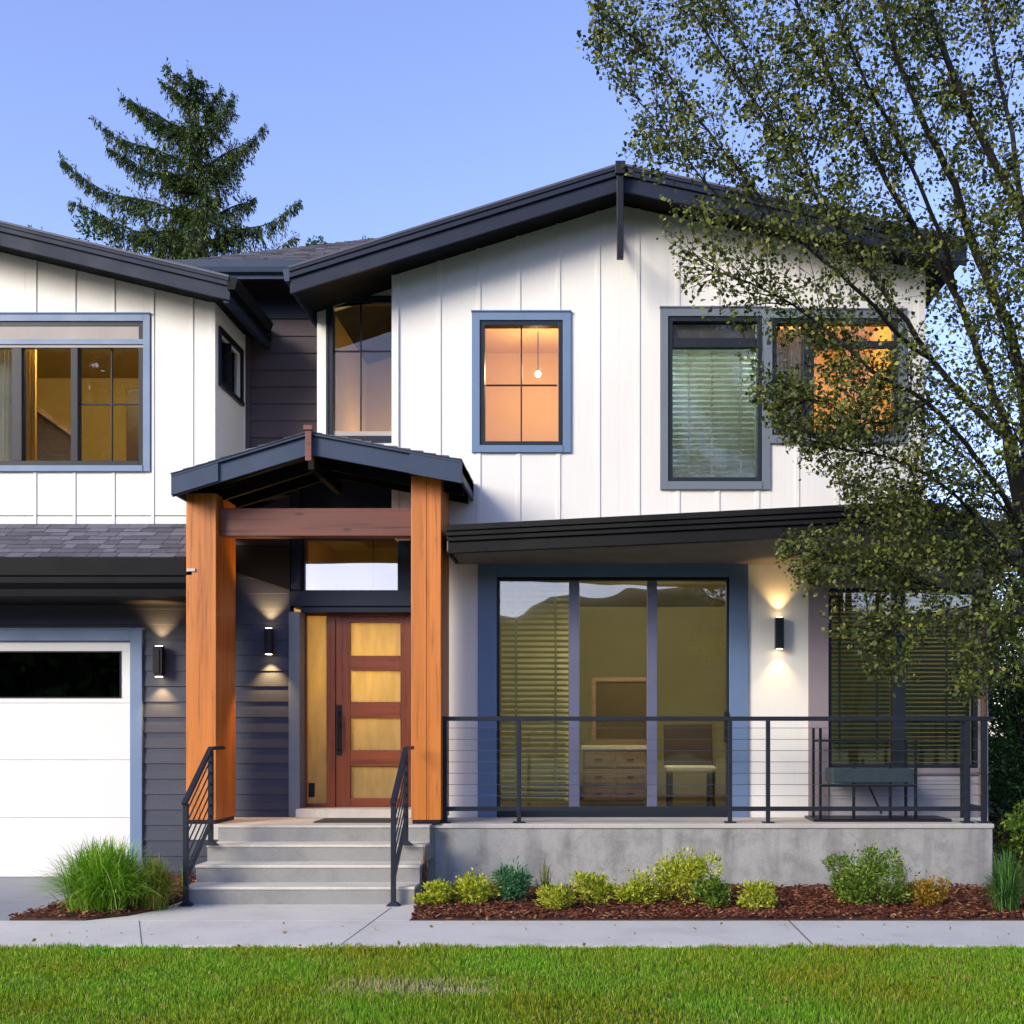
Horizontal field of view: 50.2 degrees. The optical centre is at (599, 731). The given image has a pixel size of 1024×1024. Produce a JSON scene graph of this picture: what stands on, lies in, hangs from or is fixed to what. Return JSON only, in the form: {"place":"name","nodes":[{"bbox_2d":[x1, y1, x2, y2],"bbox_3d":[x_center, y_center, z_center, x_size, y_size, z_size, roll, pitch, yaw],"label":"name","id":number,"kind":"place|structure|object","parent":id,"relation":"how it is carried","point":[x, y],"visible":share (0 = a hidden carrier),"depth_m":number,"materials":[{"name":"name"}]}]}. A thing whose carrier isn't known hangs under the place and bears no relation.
{"place":"outdoors","nodes":[
{"label":"outdoors","id":0,"kind":"place"},
{"bbox_2d":[0,877,72,920],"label":"driveway","id":1,"kind":"structure","parent":0,"point":[12,900],"depth_m":10.68,"materials":[{"name":"concrete"}]},
{"bbox_2d":[87,901,415,920],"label":"entry path","id":2,"kind":"structure","parent":0,"point":[283,912],"depth_m":9.58,"materials":[{"name":"concrete"}]},
{"bbox_2d":[178,746,224,905],"bbox_3d":[-3.810,0.868,10.466,0.127,1.456,1.029,0,0,0],"label":"stair railing","id":3,"kind":"object","parent":2,"relation":"on","point":[208,756],"visible":1,"depth_m":10.28,"materials":[{"name":"metal"}]},
{"bbox_2d":[386,746,413,905],"bbox_3d":[-1.900,0.868,10.466,0.127,1.456,1.029,0,0,0],"label":"stair railing","id":4,"kind":"object","parent":2,"relation":"on","point":[402,771],"visible":1,"depth_m":10.24,"materials":[{"name":"metal"}]},
{"bbox_2d":[0,921,1023,947],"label":"sidewalk","id":5,"kind":"structure","parent":0,"point":[548,934],"depth_m":8.63,"materials":[{"name":"concrete"}]},
{"bbox_2d":[139,907,812,944],"bbox_3d":[-1.400,1.598,9.040,13.212,0.003,1.720,0,0,0],"label":"sidewalk joint","id":6,"kind":"object","parent":5,"relation":"on","point":[391,907],"visible":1,"depth_m":8.70,"materials":[{"name":"grey concrete"}]},
{"bbox_2d":[0,742,1023,1023],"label":"ground","id":7,"kind":"structure","parent":0,"point":[432,984],"depth_m":6.80,"materials":[{"name":"green plant"}]},
{"bbox_2d":[28,214,165,258],"bbox_3d":[-11.519,-5.162,25.994,4.225,13.531,3.746,0,0,0],"label":"tree","id":8,"kind":"object","parent":7,"relation":"on","point":[88,232],"visible":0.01,"depth_m":24.73,"materials":[{"name":"green plant"}]},
{"bbox_2d":[8,873,195,920],"bbox_3d":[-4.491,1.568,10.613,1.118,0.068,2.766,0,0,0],"label":"mulch","id":9,"kind":"object","parent":7,"relation":"on","point":[79,912],"visible":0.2,"depth_m":9.54,"materials":[{"name":"brown wood"}]},
{"bbox_2d":[18,835,180,913],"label":"ornamental grass","id":10,"kind":"object","parent":9,"relation":"on","point":[99,878],"depth_m":9.56,"materials":[{"name":"green plant"}]},
{"bbox_2d":[123,855,189,911],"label":"ornamental grass","id":11,"kind":"object","parent":9,"relation":"on","point":[158,902],"depth_m":9.72,"materials":[{"name":"green plant"}]},
{"bbox_2d":[57,57,302,259],"bbox_3d":[-9.054,-6.535,23.981,4.601,16.272,4.094,0,0,-38],"label":"conifer","id":12,"kind":"object","parent":7,"relation":"on","point":[192,240],"visible":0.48,"depth_m":23.84,"materials":[{"name":"green plant"}]},
{"bbox_2d":[305,235,372,245],"bbox_3d":[-6.554,-5.509,28.069,1.994,14.224,1.912,0,0,0],"label":"tree","id":13,"kind":"object","parent":7,"relation":"on","point":[314,242],"visible":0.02,"depth_m":27.40,"materials":[{"name":"green plant"}]},
{"bbox_2d":[316,974,498,998],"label":"dry grass","id":14,"kind":"structure","parent":7,"relation":"on","point":[404,982],"depth_m":6.88,"materials":[{"name":"plant"}]},
{"bbox_2d":[421,846,429,891],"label":"weed","id":15,"kind":"object","parent":7,"relation":"on","point":[425,872],"visible":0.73,"depth_m":10.54,"materials":[{"name":"plant"}]},
{"bbox_2d":[0,161,1021,876],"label":"house","id":16,"kind":"structure","parent":7,"relation":"on","point":[394,493],"depth_m":11.99,"materials":[{"name":"paint"}]},
{"bbox_2d":[0,350,11,460],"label":"curtain","id":17,"kind":"object","parent":16,"relation":"hanging from","point":[5,405],"visible":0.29,"depth_m":12.30,"materials":[{"name":"fabric"}]},
{"bbox_2d":[26,350,36,460],"bbox_3d":[-6.508,-3.625,12.402,0.148,1.650,0.073,0,0,0],"label":"curtain","id":18,"kind":"object","parent":16,"relation":"hanging from","point":[31,405],"visible":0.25,"depth_m":12.39,"materials":[{"name":"yellow fabric"}]},
{"bbox_2d":[37,406,70,460],"bbox_3d":[-6.743,-3.349,13.408,0.646,1.478,0.105,0,0,0],"label":"indoor stair","id":19,"kind":"object","parent":16,"relation":"on","point":[53,439],"visible":0.18,"depth_m":13.40,"materials":[{"name":"brown wood"}]},
{"bbox_2d":[0,641,129,876],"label":"garage door","id":20,"kind":"structure","parent":16,"relation":"in","point":[65,705],"depth_m":12.03,"materials":[{"name":"paint"}]},
{"bbox_2d":[0,312,150,471],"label":"window","id":21,"kind":"structure","parent":16,"relation":"in","point":[20,332],"depth_m":11.99,"materials":[{"name":"blue glass"}]},
{"bbox_2d":[126,388,138,460],"bbox_3d":[-5.780,-3.462,13.800,0.300,1.684,0.400,0,0,0],"label":"cabinet","id":22,"kind":"object","parent":16,"relation":"on","point":[132,430],"visible":0.16,"depth_m":13.60,"materials":[{"name":"brown wood"}]},
{"bbox_2d":[153,646,164,676],"bbox_3d":[-4.835,-0.773,11.930,0.104,0.338,0.139,0,0,0],"label":"wall lamp","id":23,"kind":"object","parent":16,"relation":"attached to","point":[158,661],"visible":1,"depth_m":11.87,"materials":[{"name":"black metal"}]},
{"bbox_2d":[218,326,244,406],"bbox_3d":[-4.247,-4.180,12.465,0.085,0.660,0.790,0,0,0],"label":"window","id":24,"kind":"structure","parent":16,"relation":"in","point":[227,358],"depth_m":12.44,"materials":[{"name":"black metal"}]},
{"bbox_2d":[264,628,273,654],"bbox_3d":[-3.632,-0.994,11.933,0.096,0.288,0.132,0,0,0],"label":"wall lamp","id":25,"kind":"object","parent":16,"relation":"attached to","point":[268,641],"visible":1,"depth_m":11.87,"materials":[{"name":"black metal"}]},
{"bbox_2d":[303,539,398,590],"bbox_3d":[-2.771,-1.860,12.130,1.080,0.605,0.060,0,0,0],"label":"window","id":26,"kind":"structure","parent":16,"relation":"in","point":[304,540],"depth_m":12.10,"materials":[{"name":"clear glass"}]},
{"bbox_2d":[326,296,391,442],"bbox_3d":[-2.567,-4.035,12.135,0.959,1.630,0.110,0,0,0],"label":"window","id":27,"kind":"structure","parent":16,"relation":"in","point":[374,436],"depth_m":12.09,"materials":[{"name":"white glass"}]},
{"bbox_2d":[336,616,405,806],"bbox_3d":[-2.572,-0.231,12.192,0.792,2.155,0.145,0,0,0],"label":"front door","id":28,"kind":"structure","parent":16,"relation":"in","point":[371,650],"depth_m":12.21,"materials":[{"name":"brown wood"}]},
{"bbox_2d":[373,541,373,589],"bbox_3d":[-2.750,-1.555,13.200,0.140,1.650,0.140,0,0,0],"label":"pendant lamp","id":29,"kind":"object","parent":16,"relation":"hanging from","point":[373,565],"depth_m":13.20,"materials":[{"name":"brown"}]},
{"bbox_2d":[471,310,571,452],"bbox_3d":[-0.852,-3.798,11.823,1.087,1.538,0.134,0,0,0],"label":"window","id":30,"kind":"structure","parent":16,"relation":"in","point":[560,320],"depth_m":11.77,"materials":[{"name":"blue wood"}]},
{"bbox_2d":[478,564,747,816],"bbox_3d":[0.144,-0.466,12.065,2.981,2.822,0.250,0,0,0],"label":"sliding door","id":31,"kind":"structure","parent":16,"relation":"in","point":[490,576],"depth_m":11.98,"materials":[{"name":"blue glass"}]},
{"bbox_2d":[581,745,646,802],"bbox_3d":[0.180,0.525,13.717,0.822,0.710,0.505,0,0,0],"label":"dresser","id":32,"kind":"object","parent":16,"relation":"on","point":[614,767],"visible":0.94,"depth_m":13.48,"materials":[{"name":"brown wood"}]},
{"bbox_2d":[592,678,646,743],"bbox_3d":[0.271,-0.275,14.000,0.747,0.850,0.040,0,0,0],"label":"framed mirror","id":33,"kind":"object","parent":32,"relation":"on","point":[619,696],"visible":0.8,"depth_m":14.00,"materials":[{"name":"brown wood"}]},
{"bbox_2d":[664,724,716,805],"bbox_3d":[1.093,0.410,13.244,0.600,1.020,0.628,0,0,0],"label":"chair","id":34,"kind":"object","parent":16,"relation":"on","point":[688,761],"visible":0.94,"depth_m":13.43,"materials":[{"name":"brown wood"}]},
{"bbox_2d":[659,306,770,489],"bbox_3d":[1.248,-3.618,11.853,1.206,1.983,0.194,0,0,0],"label":"window","id":35,"kind":"structure","parent":16,"relation":"in","point":[683,330],"depth_m":11.90,"materials":[{"name":"glass"}]},
{"bbox_2d":[775,617,783,648],"bbox_3d":[1.965,-1.082,11.934,0.090,0.348,0.129,0,0,0],"label":"wall lamp","id":36,"kind":"object","parent":16,"relation":"attached to","point":[779,632],"visible":1,"depth_m":11.87,"materials":[{"name":"black metal"}]},
{"bbox_2d":[777,329,801,430],"bbox_3d":[2.096,-3.675,12.152,0.346,1.650,0.073,0,0,0],"label":"curtain","id":37,"kind":"object","parent":16,"relation":"hanging from","point":[792,352],"visible":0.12,"depth_m":12.15,"materials":[{"name":"fabric"}]},
{"bbox_2d":[770,308,907,443],"bbox_3d":[2.584,-3.857,11.823,1.488,1.462,0.134,0,0,0],"label":"window","id":38,"kind":"structure","parent":16,"relation":"in","point":[875,344],"depth_m":11.79,"materials":[{"name":"glass"}]},
{"bbox_2d":[808,575,981,815],"bbox_3d":[3.275,-0.407,12.057,1.957,2.653,0.205,0,0,0],"label":"window","id":39,"kind":"structure","parent":16,"relation":"in","point":[820,661],"depth_m":12.12,"materials":[{"name":"glass"}]},
{"bbox_2d":[4,916,1023,1008],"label":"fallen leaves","id":40,"kind":"object","parent":7,"relation":"on","point":[531,981],"visible":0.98,"depth_m":7.27,"materials":[{"name":"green plant"}]},
{"bbox_2d":[189,807,993,903],"bbox_3d":[-0.098,1.262,11.235,8.275,0.835,2.330,0,0,0],"label":"concrete porch","id":41,"kind":"object","parent":7,"relation":"on","point":[301,857],"visible":0.81,"depth_m":11.15,"materials":[{"name":"grey concrete"}]},
{"bbox_2d":[314,818,396,822],"bbox_3d":[-2.577,0.932,11.475,0.779,0.013,0.450,0,0,0],"label":"doormat","id":42,"kind":"object","parent":41,"relation":"on","point":[355,820],"visible":0.95,"depth_m":11.37,"materials":[{"name":"grey fabric"}]},
{"bbox_2d":[441,716,992,822],"bbox_3d":[1.164,0.390,11.578,5.785,1.100,0.765,0,0,0],"label":"porch railing","id":43,"kind":"object","parent":41,"relation":"on","point":[965,807],"visible":0.94,"depth_m":11.23,"materials":[{"name":"metal"}]},
{"bbox_2d":[804,728,951,821],"bbox_3d":[2.956,0.448,11.620,1.443,0.982,0.520,0,0,0],"label":"patio bench","id":44,"kind":"object","parent":41,"relation":"on","point":[853,774],"visible":0.98,"depth_m":11.44,"materials":[{"name":"black metal"}]},
{"bbox_2d":[412,888,1023,920],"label":"mulch bed","id":45,"kind":"object","parent":7,"relation":"on","point":[769,918],"visible":0.17,"depth_m":9.26,"materials":[{"name":"brown wood"}]},
{"bbox_2d":[412,878,456,906],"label":"shrub","id":46,"kind":"object","parent":45,"relation":"on","point":[435,893],"visible":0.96,"depth_m":9.91,"materials":[{"name":"green plant"}]},
{"bbox_2d":[451,864,501,904],"bbox_3d":[-1.162,1.412,10.050,0.440,0.399,0.517,0,0,-31],"label":"shrub","id":47,"kind":"object","parent":45,"relation":"on","point":[466,885],"visible":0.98,"depth_m":9.96,"materials":[{"name":"green plant"}]},
{"bbox_2d":[490,855,538,902],"bbox_3d":[-0.796,1.378,10.074,0.487,0.463,0.429,0,0,0],"label":"shrub","id":48,"kind":"object","parent":45,"relation":"on","point":[513,883],"visible":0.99,"depth_m":10.02,"materials":[{"name":"green plant"}]},
{"bbox_2d":[533,883,576,911],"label":"shrub","id":49,"kind":"object","parent":45,"relation":"on","point":[559,896],"visible":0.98,"depth_m":9.58,"materials":[{"name":"green plant"}]},
{"bbox_2d":[569,868,617,904],"bbox_3d":[-0.057,1.435,10.032,0.468,0.350,0.456,0,0,0],"label":"shrub","id":50,"kind":"object","parent":45,"relation":"on","point":[590,884],"visible":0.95,"depth_m":9.96,"materials":[{"name":"green plant"}]},
{"bbox_2d":[610,868,666,905],"bbox_3d":[0.355,1.433,9.976,0.556,0.355,0.551,0,0,0],"label":"shrub","id":51,"kind":"object","parent":45,"relation":"on","point":[641,887],"visible":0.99,"depth_m":9.90,"materials":[{"name":"green plant"}]},
{"bbox_2d":[644,845,723,903],"bbox_3d":[0.760,1.325,9.998,0.725,0.581,0.692,0,0,0],"label":"shrub","id":52,"kind":"object","parent":45,"relation":"on","point":[687,872],"visible":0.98,"depth_m":9.91,"materials":[{"name":"green plant"}]},
{"bbox_2d":[691,873,732,906],"bbox_3d":[1.005,1.430,9.808,0.379,0.349,0.379,0,0,0],"label":"shrub","id":53,"kind":"object","parent":45,"relation":"on","point":[715,895],"visible":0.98,"depth_m":9.73,"materials":[{"name":"green plant"}]},
{"bbox_2d":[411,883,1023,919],"bbox_3d":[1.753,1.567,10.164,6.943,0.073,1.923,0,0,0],"label":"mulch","id":54,"kind":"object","parent":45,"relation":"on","point":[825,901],"visible":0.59,"depth_m":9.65,"materials":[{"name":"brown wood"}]},
{"bbox_2d":[534,859,552,888],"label":"weed","id":55,"kind":"object","parent":54,"relation":"on","point":[545,880],"visible":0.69,"depth_m":10.69,"materials":[{"name":"green plant"}]},
{"bbox_2d":[735,878,777,910],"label":"shrub","id":56,"kind":"object","parent":45,"relation":"on","point":[760,893],"visible":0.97,"depth_m":9.65,"materials":[{"name":"green plant"}]},
{"bbox_2d":[820,843,923,905],"bbox_3d":[2.469,1.303,9.902,0.766,0.611,0.876,0,0,-31],"label":"shrub","id":57,"kind":"object","parent":45,"relation":"on","point":[850,880],"visible":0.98,"depth_m":9.81,"materials":[{"name":"green plant"}]},
{"bbox_2d":[892,859,908,893],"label":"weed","id":58,"kind":"object","parent":45,"relation":"on","point":[900,879],"visible":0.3,"depth_m":10.59,"materials":[{"name":"green plant"}]},
{"bbox_2d":[903,870,951,907],"bbox_3d":[2.972,1.426,9.832,0.422,0.356,0.487,0,0,0],"label":"shrub","id":59,"kind":"object","parent":45,"relation":"on","point":[925,891],"visible":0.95,"depth_m":9.79,"materials":[{"name":"yellow plant"}]},
{"bbox_2d":[976,847,1023,913],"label":"ornamental grass","id":60,"kind":"object","parent":45,"relation":"on","point":[1006,893],"depth_m":9.53,"materials":[{"name":"green plant"}]},
{"bbox_2d":[576,0,1023,705],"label":"tree","id":61,"kind":"object","parent":7,"relation":"on","point":[852,432],"visible":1,"depth_m":8.07,"materials":[{"name":"green plant"}]},
{"bbox_2d":[988,522,1023,842],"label":"hedge bush","id":62,"kind":"object","parent":7,"relation":"on","point":[1008,711],"visible":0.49,"depth_m":12.86,"materials":[{"name":"green plant"}]},
{"bbox_2d":[988,559,1023,800],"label":"hedge bush","id":63,"kind":"object","parent":7,"relation":"on","point":[989,749],"visible":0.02,"depth_m":16.12,"materials":[{"name":"green plant"}]},
{"bbox_2d":[993,799,1023,876],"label":"hedge bush","id":64,"kind":"object","parent":7,"relation":"on","point":[1015,825],"visible":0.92,"depth_m":11.45,"materials":[{"name":"green plant"}]},
{"bbox_2d":[0,0,1023,736],"label":"sky","id":65,"kind":"structure","parent":0,"point":[382,117],"materials":[{"name":"blue"}]},
{"bbox_2d":[988,788,1023,886],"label":"shrub","id":66,"kind":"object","parent":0,"point":[992,811],"depth_m":13.52,"materials":[{"name":"plant"}]},
{"bbox_2d":[988,814,1023,885],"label":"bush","id":67,"kind":"object","parent":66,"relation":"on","point":[996,839],"visible":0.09,"depth_m":12.93,"materials":[{"name":"green plant"}]}
]}

